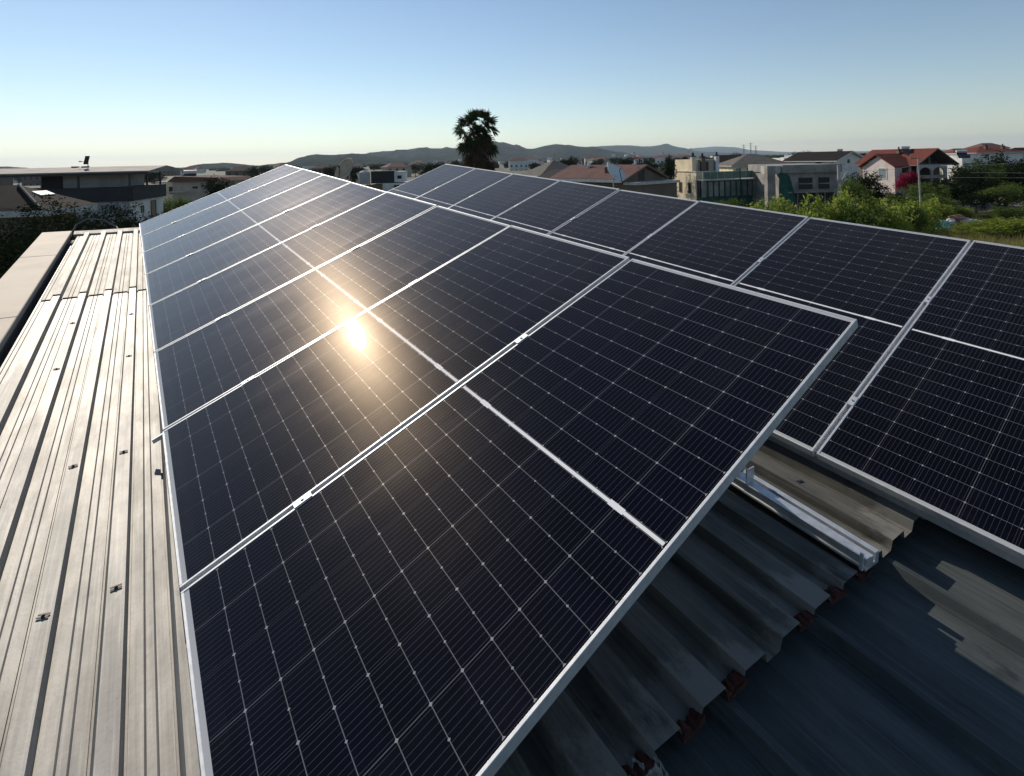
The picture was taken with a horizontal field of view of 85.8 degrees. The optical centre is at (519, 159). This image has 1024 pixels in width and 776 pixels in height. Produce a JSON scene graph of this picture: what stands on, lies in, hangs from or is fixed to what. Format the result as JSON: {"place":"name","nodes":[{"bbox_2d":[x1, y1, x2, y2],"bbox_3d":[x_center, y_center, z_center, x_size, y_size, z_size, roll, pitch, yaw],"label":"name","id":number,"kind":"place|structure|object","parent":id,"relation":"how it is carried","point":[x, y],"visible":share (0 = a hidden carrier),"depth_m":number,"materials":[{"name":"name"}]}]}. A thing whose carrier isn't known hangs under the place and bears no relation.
{"place":"outdoors","nodes":[
{"label":"outdoors","id":0,"kind":"place"},
{"bbox_2d":[0,183,97,248],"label":"tiled house","id":1,"kind":"structure","parent":0,"point":[12,197],"depth_m":25.06,"materials":[{"name":"tile"}]},
{"bbox_2d":[0,165,183,229],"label":"terrace house","id":2,"kind":"structure","parent":0,"point":[115,185],"depth_m":43.16,"materials":[{"name":"grey paint"}]},
{"bbox_2d":[155,175,251,209],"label":"cream house","id":3,"kind":"structure","parent":0,"point":[190,187],"depth_m":69.80,"materials":[{"name":"beige paint"}]},
{"bbox_2d":[0,153,429,169],"bbox_3d":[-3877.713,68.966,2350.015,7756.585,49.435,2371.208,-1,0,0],"label":"hill","id":4,"kind":"structure","parent":0,"point":[320,159],"depth_m":1722.75,"materials":[{"name":"grey"}]},
{"bbox_2d":[335,158,352,181],"bbox_3d":[-7.589,1.732,23.774,1.085,3.641,0.642,-1,0,22],"label":"satellite dish","id":5,"kind":"object","parent":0,"point":[343,169],"visible":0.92,"depth_m":23.97,"materials":[{"name":"metal"}]},
{"bbox_2d":[356,170,407,191],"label":"flat roofed house","id":6,"kind":"structure","parent":0,"point":[385,181],"depth_m":59.89,"materials":[{"name":"white paint"}]},
{"bbox_2d":[362,141,653,162],"bbox_3d":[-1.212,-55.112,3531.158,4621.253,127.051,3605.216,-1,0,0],"label":"hill","id":7,"kind":"structure","parent":0,"point":[506,151],"depth_m":2646.11,"materials":[{"name":"grey"}]},
{"bbox_2d":[0,0,1023,167],"label":"sky","id":8,"kind":"structure","parent":0,"point":[174,83],"materials":[{"name":"blue"}]},
{"bbox_2d":[13,153,1023,243],"bbox_3d":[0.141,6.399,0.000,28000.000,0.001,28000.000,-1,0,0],"label":"ground","id":9,"kind":"structure","parent":0,"point":[501,168],"depth_m":238.48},
{"bbox_2d":[0,177,12,185],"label":"town house","id":10,"kind":"structure","parent":9,"relation":"on","point":[6,180],"depth_m":171.33,"materials":[{"name":"grey paint"}]},
{"bbox_2d":[22,174,39,185],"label":"town house","id":11,"kind":"structure","parent":9,"relation":"on","point":[26,181],"depth_m":240.34,"materials":[{"name":"grey paint"}]},
{"bbox_2d":[0,219,73,276],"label":"leafy tree","id":12,"kind":"object","parent":9,"relation":"on","point":[19,244],"visible":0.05,"depth_m":14.56,"materials":[{"name":"green plant"}]},
{"bbox_2d":[0,210,99,278],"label":"leafy tree","id":13,"kind":"object","parent":9,"relation":"on","point":[25,246],"visible":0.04,"depth_m":14.53,"materials":[{"name":"green plant"}]},
{"bbox_2d":[0,207,109,268],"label":"leafy tree","id":14,"kind":"object","parent":9,"relation":"on","point":[22,234],"visible":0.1,"depth_m":18.80,"materials":[{"name":"green plant"}]},
{"bbox_2d":[0,194,149,260],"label":"leafy tree","id":15,"kind":"object","parent":9,"relation":"on","point":[34,206],"visible":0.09,"depth_m":20.13,"materials":[{"name":"green plant"}]},
{"bbox_2d":[69,211,157,229],"bbox_3d":[-15.524,4.367,20.627,4.325,4.881,3.803,-1,0,15],"label":"leafy tree","id":16,"kind":"object","parent":9,"relation":"on","point":[146,219],"visible":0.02,"depth_m":20.94,"materials":[{"name":"green plant"}]},
{"bbox_2d":[65,204,162,229],"bbox_3d":[-17.581,4.385,24.039,3.843,4.934,4.005,-1,0,16],"label":"leafy tree","id":17,"kind":"object","parent":9,"relation":"on","point":[115,211],"visible":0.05,"depth_m":24.41,"materials":[{"name":"green plant"}]},
{"bbox_2d":[144,172,168,183],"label":"leafy tree","id":18,"kind":"object","parent":9,"relation":"on","point":[151,178],"visible":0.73,"depth_m":157.61,"materials":[{"name":"green plant"}]},
{"bbox_2d":[163,195,191,213],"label":"leafy tree","id":19,"kind":"object","parent":9,"relation":"on","point":[169,205],"visible":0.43,"depth_m":57.83,"materials":[{"name":"green plant"}]},
{"bbox_2d":[200,174,238,196],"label":"leafy tree","id":20,"kind":"object","parent":9,"relation":"on","point":[215,188],"visible":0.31,"depth_m":61.49,"materials":[{"name":"green plant"}]},
{"bbox_2d":[225,166,259,175],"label":"town house","id":21,"kind":"structure","parent":9,"relation":"on","point":[238,171],"depth_m":222.04,"materials":[{"name":"brown paint"}]},
{"bbox_2d":[245,165,262,177],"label":"leafy tree","id":22,"kind":"object","parent":9,"relation":"on","point":[253,170],"visible":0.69,"depth_m":186.00,"materials":[{"name":"green plant"}]},
{"bbox_2d":[311,164,336,173],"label":"town house","id":23,"kind":"structure","parent":9,"relation":"on","point":[317,169],"depth_m":257.62,"materials":[{"name":"brown paint"}]},
{"bbox_2d":[320,167,336,176],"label":"leafy tree","id":24,"kind":"object","parent":9,"relation":"on","point":[328,171],"visible":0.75,"depth_m":179.87,"materials":[{"name":"green plant"}]},
{"bbox_2d":[344,165,367,183],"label":"leafy tree","id":25,"kind":"object","parent":9,"relation":"on","point":[353,177],"visible":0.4,"depth_m":123.10,"materials":[{"name":"green plant"}]},
{"bbox_2d":[358,170,369,186],"bbox_3d":[-11.256,3.706,40.000,0.835,5.885,0.835,-1,0,0],"label":"water tank","id":26,"kind":"object","parent":9,"relation":"on","point":[364,177],"visible":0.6,"depth_m":39.68,"materials":[{"name":"grey paint"}]},
{"bbox_2d":[381,162,411,176],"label":"town house","id":27,"kind":"structure","parent":9,"relation":"on","point":[398,166],"depth_m":243.51,"materials":[{"name":"beige paint"}]},
{"bbox_2d":[415,162,443,177],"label":"leafy tree","id":28,"kind":"object","parent":9,"relation":"on","point":[428,168],"visible":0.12,"depth_m":97.24,"materials":[{"name":"green plant"}]},
{"bbox_2d":[152,155,783,173],"bbox_3d":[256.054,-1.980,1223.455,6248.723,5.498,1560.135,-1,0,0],"label":"woodland","id":29,"kind":"object","parent":9,"relation":"on","point":[506,164],"visible":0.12,"depth_m":597.28,"materials":[{"name":"green plant"}]},
{"bbox_2d":[453,108,499,170],"bbox_3d":[-3.416,1.181,42.909,3.762,10.589,4.077,-1,0,-29],"label":"palm tree","id":30,"kind":"object","parent":9,"relation":"on","point":[473,147],"visible":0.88,"depth_m":42.46,"materials":[{"name":"green plant"}]},
{"bbox_2d":[0,227,1023,775],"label":"metal roofed building","id":31,"kind":"structure","parent":9,"relation":"on","point":[748,637],"depth_m":1.91,"materials":[{"name":"metal"}]},
{"bbox_2d":[72,218,118,231],"bbox_3d":[-6.333,0.968,8.234,0.553,0.183,0.257,0,3,-34],"label":"cable","id":32,"kind":"object","parent":31,"relation":"on","point":[75,226],"visible":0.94,"depth_m":8.28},
{"bbox_2d":[731,470,878,571],"bbox_3d":[-1.012,1.295,5.901,0.107,0.066,8.920,0,3,-32],"label":"roof rail","id":33,"kind":"object","parent":31,"relation":"on","point":[862,555],"visible":0.48,"depth_m":2.32,"materials":[{"name":"metal"}]},
{"bbox_2d":[736,466,753,483],"bbox_3d":[0.881,1.149,2.515,0.442,0.725,0.090,-1,0,-28],"label":"support leg","id":34,"kind":"object","parent":33,"relation":"on","point":[748,477],"visible":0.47,"depth_m":2.58,"materials":[{"name":"metal"}]},
{"bbox_2d":[768,436,1023,568],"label":"mounting rail","id":35,"kind":"object","parent":31,"relation":"on","point":[956,531],"depth_m":2.48,"materials":[{"name":"metal"}]},
{"bbox_2d":[509,157,527,170],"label":"town house","id":36,"kind":"structure","parent":9,"relation":"on","point":[518,163],"depth_m":342.00,"materials":[{"name":"white paint"}]},
{"bbox_2d":[558,155,580,165],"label":"leafy tree","id":37,"kind":"object","parent":9,"relation":"on","point":[570,161],"visible":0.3,"depth_m":154.43,"materials":[{"name":"green plant"}]},
{"bbox_2d":[608,164,625,187],"bbox_3d":[5.111,2.822,28.810,1.118,5.234,0.707,-1,0,-34],"label":"satellite dish","id":38,"kind":"object","parent":9,"relation":"on","point":[616,172],"visible":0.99,"depth_m":28.97,"materials":[{"name":"metal"}]},
{"bbox_2d":[661,154,679,197],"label":"cypress tree","id":39,"kind":"object","parent":9,"relation":"on","point":[668,172],"visible":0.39,"depth_m":57.50,"materials":[{"name":"green plant"}]},
{"bbox_2d":[674,152,753,206],"bbox_3d":[20.296,2.558,57.884,6.464,6.793,7.350,-1,0,-11],"label":"cream villa","id":40,"kind":"object","parent":9,"relation":"on","point":[701,178],"visible":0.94,"depth_m":55.02,"materials":[{"name":"paint"}]},
{"bbox_2d":[749,194,796,212],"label":"bush","id":41,"kind":"object","parent":9,"relation":"on","point":[779,204],"visible":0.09,"depth_m":31.55,"materials":[{"name":"green plant"}]},
{"bbox_2d":[762,198,826,217],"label":"bush","id":42,"kind":"object","parent":9,"relation":"on","point":[790,209],"visible":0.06,"depth_m":29.78,"materials":[{"name":"green plant"}]},
{"bbox_2d":[796,209,829,218],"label":"bush","id":43,"kind":"object","parent":9,"relation":"on","point":[809,214],"visible":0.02,"depth_m":28.53,"materials":[{"name":"green plant"}]},
{"bbox_2d":[795,189,859,222],"bbox_3d":[16.536,3.805,29.846,3.737,4.588,2.741,-1,0,21],"label":"bush","id":44,"kind":"object","parent":9,"relation":"on","point":[828,210],"visible":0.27,"depth_m":29.50,"materials":[{"name":"green plant"}]},
{"bbox_2d":[822,184,856,222],"bbox_3d":[17.761,3.728,30.952,2.583,4.680,2.113,-1,0,-6],"label":"bush","id":45,"kind":"object","parent":9,"relation":"on","point":[844,195],"visible":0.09,"depth_m":30.90,"materials":[{"name":"green plant"}]},
{"bbox_2d":[837,165,847,198],"bbox_3d":[27.632,3.106,47.058,1.077,5.375,0.323,-1,0,-9],"label":"braced pole","id":46,"kind":"object","parent":9,"relation":"on","point":[839,181],"visible":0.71,"depth_m":46.92,"materials":[{"name":"concrete"}]},
{"bbox_2d":[841,177,877,203],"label":"leafy tree","id":47,"kind":"object","parent":9,"relation":"on","point":[855,188],"visible":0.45,"depth_m":55.03,"materials":[{"name":"green plant"}]},
{"bbox_2d":[833,190,890,227],"bbox_3d":[17.497,3.848,28.892,3.474,4.461,3.142,-1,0,19],"label":"bush","id":48,"kind":"object","parent":9,"relation":"on","point":[877,223],"visible":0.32,"depth_m":28.82,"materials":[{"name":"green plant"}]},
{"bbox_2d":[846,170,891,202],"bbox_3d":[36.687,3.351,58.291,5.053,4.631,4.386,-1,0,-36],"label":"leafy tree","id":49,"kind":"object","parent":9,"relation":"on","point":[870,184],"visible":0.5,"depth_m":57.10,"materials":[{"name":"green plant"}]},
{"bbox_2d":[868,189,904,207],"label":"leafy tree","id":50,"kind":"object","parent":9,"relation":"on","point":[882,195],"visible":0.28,"depth_m":56.51,"materials":[{"name":"green plant"}]},
{"bbox_2d":[855,196,918,231],"bbox_3d":[19.570,3.959,29.718,3.108,4.148,2.998,-1,0,23],"label":"bush","id":51,"kind":"object","parent":9,"relation":"on","point":[896,223],"visible":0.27,"depth_m":29.16,"materials":[{"name":"green plant"}]},
{"bbox_2d":[883,197,920,232],"bbox_3d":[21.173,4.058,31.055,2.973,3.875,2.285,-1,0,-25],"label":"bush","id":52,"kind":"object","parent":9,"relation":"on","point":[911,226],"visible":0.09,"depth_m":30.98,"materials":[{"name":"green plant"}]},
{"bbox_2d":[893,173,911,196],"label":"flowering bush","id":53,"kind":"object","parent":9,"relation":"on","point":[903,180],"visible":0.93,"depth_m":62.59,"materials":[{"name":"pink plant"}]},
{"bbox_2d":[889,202,930,232],"bbox_3d":[22.615,4.166,31.925,2.732,3.594,2.607,-1,0,-34],"label":"bush","id":54,"kind":"object","parent":9,"relation":"on","point":[920,221],"visible":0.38,"depth_m":31.12,"materials":[{"name":"green plant"}]},
{"bbox_2d":[883,191,936,216],"bbox_3d":[33.783,4.236,47.974,4.489,2.993,3.167,-1,0,19],"label":"shrub","id":55,"kind":"object","parent":9,"relation":"on","point":[895,199],"visible":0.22,"depth_m":48.02,"materials":[{"name":"green plant"}]},
{"bbox_2d":[905,170,924,195],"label":"flowering bush","id":56,"kind":"object","parent":9,"relation":"on","point":[914,178],"visible":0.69,"depth_m":62.49,"materials":[{"name":"pink plant"}]},
{"bbox_2d":[909,157,921,201],"bbox_3d":[33.117,2.713,46.000,0.984,5.924,0.168,-1,0,0],"label":"utility pole","id":57,"kind":"object","parent":9,"relation":"on","point":[919,183],"visible":0.76,"depth_m":45.95,"materials":[{"name":"concrete"}]},
{"bbox_2d":[898,194,953,236],"bbox_3d":[24.183,3.965,33.075,2.384,3.928,3.249,-1,0,-16],"label":"bush","id":58,"kind":"object","parent":9,"relation":"on","point":[929,207],"visible":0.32,"depth_m":32.41,"materials":[{"name":"green plant"}]},
{"bbox_2d":[898,182,953,202],"bbox_3d":[41.127,3.793,55.500,4.421,3.559,4.363,-1,0,10],"label":"leafy tree","id":59,"kind":"object","parent":9,"relation":"on","point":[924,189],"visible":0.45,"depth_m":55.03,"materials":[{"name":"green plant"}]},
{"bbox_2d":[922,199,958,219],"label":"bush","id":60,"kind":"object","parent":9,"relation":"on","point":[946,213],"visible":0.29,"depth_m":46.64,"materials":[{"name":"green plant"}]},
{"bbox_2d":[919,192,961,212],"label":"shrub","id":61,"kind":"object","parent":9,"relation":"on","point":[943,199],"visible":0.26,"depth_m":49.73,"materials":[{"name":"green plant"}]},
{"bbox_2d":[923,177,964,202],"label":"leafy tree","id":62,"kind":"object","parent":9,"relation":"on","point":[955,190],"visible":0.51,"depth_m":56.31,"materials":[{"name":"green plant"}]},
{"bbox_2d":[937,201,978,217],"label":"bush","id":63,"kind":"object","parent":9,"relation":"on","point":[964,211],"visible":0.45,"depth_m":48.49,"materials":[{"name":"green plant"}]},
{"bbox_2d":[941,162,993,206],"bbox_3d":[46.657,2.833,57.688,5.319,5.230,4.617,-1,0,-27],"label":"leafy tree","id":64,"kind":"object","parent":9,"relation":"on","point":[974,184],"visible":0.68,"depth_m":57.12,"materials":[{"name":"green plant"}]},
{"bbox_2d":[950,224,998,235],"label":"weed clump","id":65,"kind":"object","parent":9,"relation":"on","point":[969,229],"visible":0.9,"depth_m":40.51,"materials":[{"name":"green plant"}]},
{"bbox_2d":[954,189,1002,213],"bbox_3d":[44.815,4.183,53.947,4.562,2.619,4.209,-1,0,-45],"label":"leafy tree","id":66,"kind":"object","parent":9,"relation":"on","point":[965,199],"visible":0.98,"depth_m":53.57,"materials":[{"name":"green plant"}]},
{"bbox_2d":[946,159,1016,208],"bbox_3d":[50.498,2.605,60.121,6.710,5.530,6.189,-1,0,43],"label":"leafy tree","id":67,"kind":"object","parent":9,"relation":"on","point":[993,179],"visible":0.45,"depth_m":58.94,"materials":[{"name":"green plant"}]},
{"bbox_2d":[954,218,1016,233],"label":"weed clump","id":68,"kind":"object","parent":9,"relation":"on","point":[979,224],"visible":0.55,"depth_m":41.96,"materials":[{"name":"green plant"}]},
{"bbox_2d":[963,143,1010,148],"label":"town house","id":69,"kind":"structure","parent":9,"relation":"on","point":[990,145],"depth_m":212.96,"materials":[{"name":"red paint"}]},
{"bbox_2d":[965,151,1023,207],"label":"leafy tree","id":70,"kind":"object","parent":9,"relation":"on","point":[996,161],"visible":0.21,"depth_m":60.90,"materials":[{"name":"green plant"}]},
{"bbox_2d":[973,219,1023,234],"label":"weed clump","id":71,"kind":"object","parent":9,"relation":"on","point":[1015,231],"visible":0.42,"depth_m":40.27,"materials":[{"name":"green plant"}]},
{"bbox_2d":[975,182,1023,207],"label":"leafy tree","id":72,"kind":"object","parent":9,"relation":"on","point":[1015,191],"visible":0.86,"depth_m":52.22,"materials":[{"name":"green plant"}]},
{"bbox_2d":[987,216,1023,235],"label":"weed clump","id":73,"kind":"object","parent":9,"relation":"on","point":[1011,227],"visible":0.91,"depth_m":39.92,"materials":[{"name":"green plant"}]},
{"bbox_2d":[989,205,1023,220],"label":"shrub","id":74,"kind":"object","parent":9,"relation":"on","point":[1002,213],"visible":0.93,"depth_m":46.87,"materials":[{"name":"green plant"}]},
{"bbox_2d":[993,159,1023,195],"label":"leafy tree","id":75,"kind":"object","parent":9,"relation":"on","point":[1016,169],"visible":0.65,"depth_m":57.64,"materials":[{"name":"green plant"}]},
{"bbox_2d":[520,160,568,176],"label":"grey roofed house","id":76,"kind":"structure","parent":0,"point":[544,168],"depth_m":86.16,"materials":[{"name":"white paint"}]},
{"bbox_2d":[537,169,562,178],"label":"dark roofed shed","id":77,"kind":"structure","parent":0,"point":[549,174],"depth_m":62.79,"materials":[{"name":"grey paint"}]},
{"bbox_2d":[549,159,679,197],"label":"pink tiled house","id":78,"kind":"structure","parent":0,"point":[644,178],"depth_m":46.31,"materials":[{"name":"brown paint"}]},
{"bbox_2d":[590,144,793,156],"bbox_3d":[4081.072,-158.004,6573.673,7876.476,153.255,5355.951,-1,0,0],"label":"hill","id":79,"kind":"structure","parent":0,"point":[668,149],"depth_m":5382.59,"materials":[{"name":"grey"}]},
{"bbox_2d":[719,154,790,170],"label":"grey hip roof house","id":80,"kind":"structure","parent":0,"point":[742,162],"depth_m":93.35,"materials":[{"name":"beige paint"}]},
{"bbox_2d":[748,163,841,217],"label":"concrete building","id":81,"kind":"structure","parent":0,"point":[794,182],"depth_m":48.98,"materials":[{"name":"grey concrete"}]},
{"bbox_2d":[783,151,863,183],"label":"gabled white house","id":82,"kind":"structure","parent":0,"point":[847,159],"depth_m":88.59,"materials":[{"name":"paint"}]},
{"bbox_2d":[689,146,1011,154],"bbox_3d":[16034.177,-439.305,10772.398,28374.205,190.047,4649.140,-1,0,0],"label":"hill","id":83,"kind":"structure","parent":0,"point":[720,149],"depth_m":9775.57,"materials":[{"name":"grey"}]},
{"bbox_2d":[854,147,958,200],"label":"red roofed house","id":84,"kind":"structure","parent":0,"point":[931,160],"depth_m":65.88,"materials":[{"name":"white paint"}]},
{"bbox_2d":[942,153,979,179],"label":"pale skyline house","id":85,"kind":"structure","parent":0,"point":[961,161],"depth_m":105.16,"materials":[{"name":"white paint"}]},
{"bbox_2d":[927,210,1023,246],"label":"dry grass","id":86,"kind":"structure","parent":0,"point":[1008,238],"depth_m":39.12,"materials":[{"name":"green plant"}]},
{"bbox_2d":[946,144,1023,168],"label":"red roof house","id":87,"kind":"structure","parent":0,"point":[1012,154],"depth_m":112.00,"materials":[{"name":"white paint"}]},
{"label":"rail","id":88,"kind":"object","parent":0,"visible":0},
{"bbox_2d":[141,169,323,251],"bbox_3d":[-3.931,0.634,7.582,2.278,0.038,1.134,-27,18,-31],"label":"solar module","id":89,"kind":"object","parent":88,"relation":"attached to","point":[170,232],"visible":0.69,"depth_m":7.50,"materials":[{"name":"glass"}]},
{"bbox_2d":[142,175,350,274],"bbox_3d":[-3.265,0.700,6.642,2.278,0.038,1.134,-27,18,-31],"label":"solar module","id":90,"kind":"object","parent":88,"relation":"attached to","point":[173,250],"visible":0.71,"depth_m":6.54,"materials":[{"name":"glass"}]},
{"bbox_2d":[145,182,385,305],"bbox_3d":[-2.596,0.768,5.704,2.278,0.038,1.134,-27,18,-31],"label":"solar module","id":91,"kind":"object","parent":88,"relation":"attached to","point":[164,282],"visible":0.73,"depth_m":5.59,"materials":[{"name":"glass"}]},
{"bbox_2d":[149,192,436,352],"bbox_3d":[-1.927,0.831,4.766,2.278,0.035,1.134,-27,18,-31],"label":"solar module","id":92,"kind":"object","parent":88,"relation":"attached to","point":[177,316],"visible":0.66,"depth_m":4.63,"materials":[{"name":"glass"}]},
{"bbox_2d":[292,491,311,507],"bbox_3d":[-0.806,1.268,2.047,0.068,0.027,0.033,-27,18,-31],"label":"panel clamp","id":93,"kind":"object","parent":88,"relation":"attached to","point":[302,499],"visible":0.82,"depth_m":2.04,"materials":[{"name":"metal"}]},
{"bbox_2d":[154,206,510,430],"bbox_3d":[-1.258,0.898,3.829,2.278,0.036,1.134,-27,18,-31],"label":"solar module","id":94,"kind":"object","parent":88,"relation":"attached to","point":[199,369],"visible":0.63,"depth_m":3.66,"materials":[{"name":"glass"}]},
{"bbox_2d":[162,225,629,590],"bbox_3d":[-0.592,0.962,2.888,2.278,0.037,1.134,-27,19,-31],"label":"solar module","id":95,"kind":"object","parent":88,"relation":"attached to","point":[248,461],"visible":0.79,"depth_m":2.65,"materials":[{"name":"glass"}]},
{"bbox_2d":[181,259,857,775],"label":"solar module","id":96,"kind":"object","parent":88,"relation":"on","point":[457,581],"visible":1,"depth_m":1.69,"materials":[{"name":"glass"}]},
{"label":"rail","id":97,"kind":"object","parent":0,"visible":0},
{"bbox_2d":[139,165,301,235],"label":"solar module","id":98,"kind":"object","parent":97,"relation":"attached to","point":[184,211],"visible":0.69,"depth_m":8.44,"materials":[{"name":"glass"}]},
{"bbox_3d":[-0.183,1.136,5.815,0.040,0.040,9.100,-27,18,-31],"label":"rail","id":99,"kind":"object","parent":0,"visible":0},
{"bbox_2d":[387,164,475,198],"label":"solar module","id":100,"kind":"object","parent":99,"relation":"on","point":[423,184],"visible":0.41,"depth_m":9.68,"materials":[{"name":"glass"}]},
{"bbox_2d":[416,168,512,207],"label":"solar module","id":101,"kind":"object","parent":99,"relation":"attached to","point":[459,189],"visible":0.41,"depth_m":8.73,"materials":[{"name":"glass"}]},
{"bbox_2d":[449,174,559,219],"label":"solar module","id":102,"kind":"object","parent":99,"relation":"attached to","point":[491,202],"visible":0.45,"depth_m":7.79,"materials":[{"name":"glass"}]},
{"bbox_2d":[492,180,619,234],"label":"solar module","id":103,"kind":"object","parent":99,"relation":"attached to","point":[552,208],"visible":0.48,"depth_m":6.84,"materials":[{"name":"glass"}]},
{"bbox_2d":[549,190,698,254],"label":"solar module","id":104,"kind":"object","parent":99,"relation":"attached to","point":[622,222],"visible":0.36,"depth_m":5.90,"materials":[{"name":"glass"}]},
{"bbox_2d":[624,201,808,285],"bbox_3d":[1.354,0.925,4.751,2.278,0.035,1.134,-27,19,-31],"label":"solar module","id":105,"kind":"object","parent":99,"relation":"attached to","point":[726,244],"visible":0.52,"depth_m":4.94,"materials":[{"name":"glass"}]},
{"bbox_2d":[734,217,970,455],"bbox_3d":[2.018,0.998,3.810,2.278,0.036,1.134,-27,18,-31],"label":"solar module","id":106,"kind":"object","parent":99,"relation":"attached to","point":[879,284],"visible":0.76,"depth_m":3.81,"materials":[{"name":"glass"}]},
{"bbox_3d":[0.621,0.724,6.350,0.040,0.040,9.100,-27,18,-31],"label":"rail","id":107,"kind":"object","parent":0,"visible":0},
{"bbox_2d":[816,246,968,453],"bbox_3d":[2.342,1.045,3.335,2.208,0.014,0.020,-27,18,-31],"label":"cover strip","id":108,"kind":"object","parent":107,"relation":"attached to","point":[837,423],"visible":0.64,"depth_m":3.19,"materials":[{"name":"metal"}]},
{"bbox_2d":[817,240,1023,560],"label":"solar module","id":109,"kind":"object","parent":107,"relation":"attached to","point":[931,422],"visible":1,"depth_m":2.77,"materials":[{"name":"glass"}]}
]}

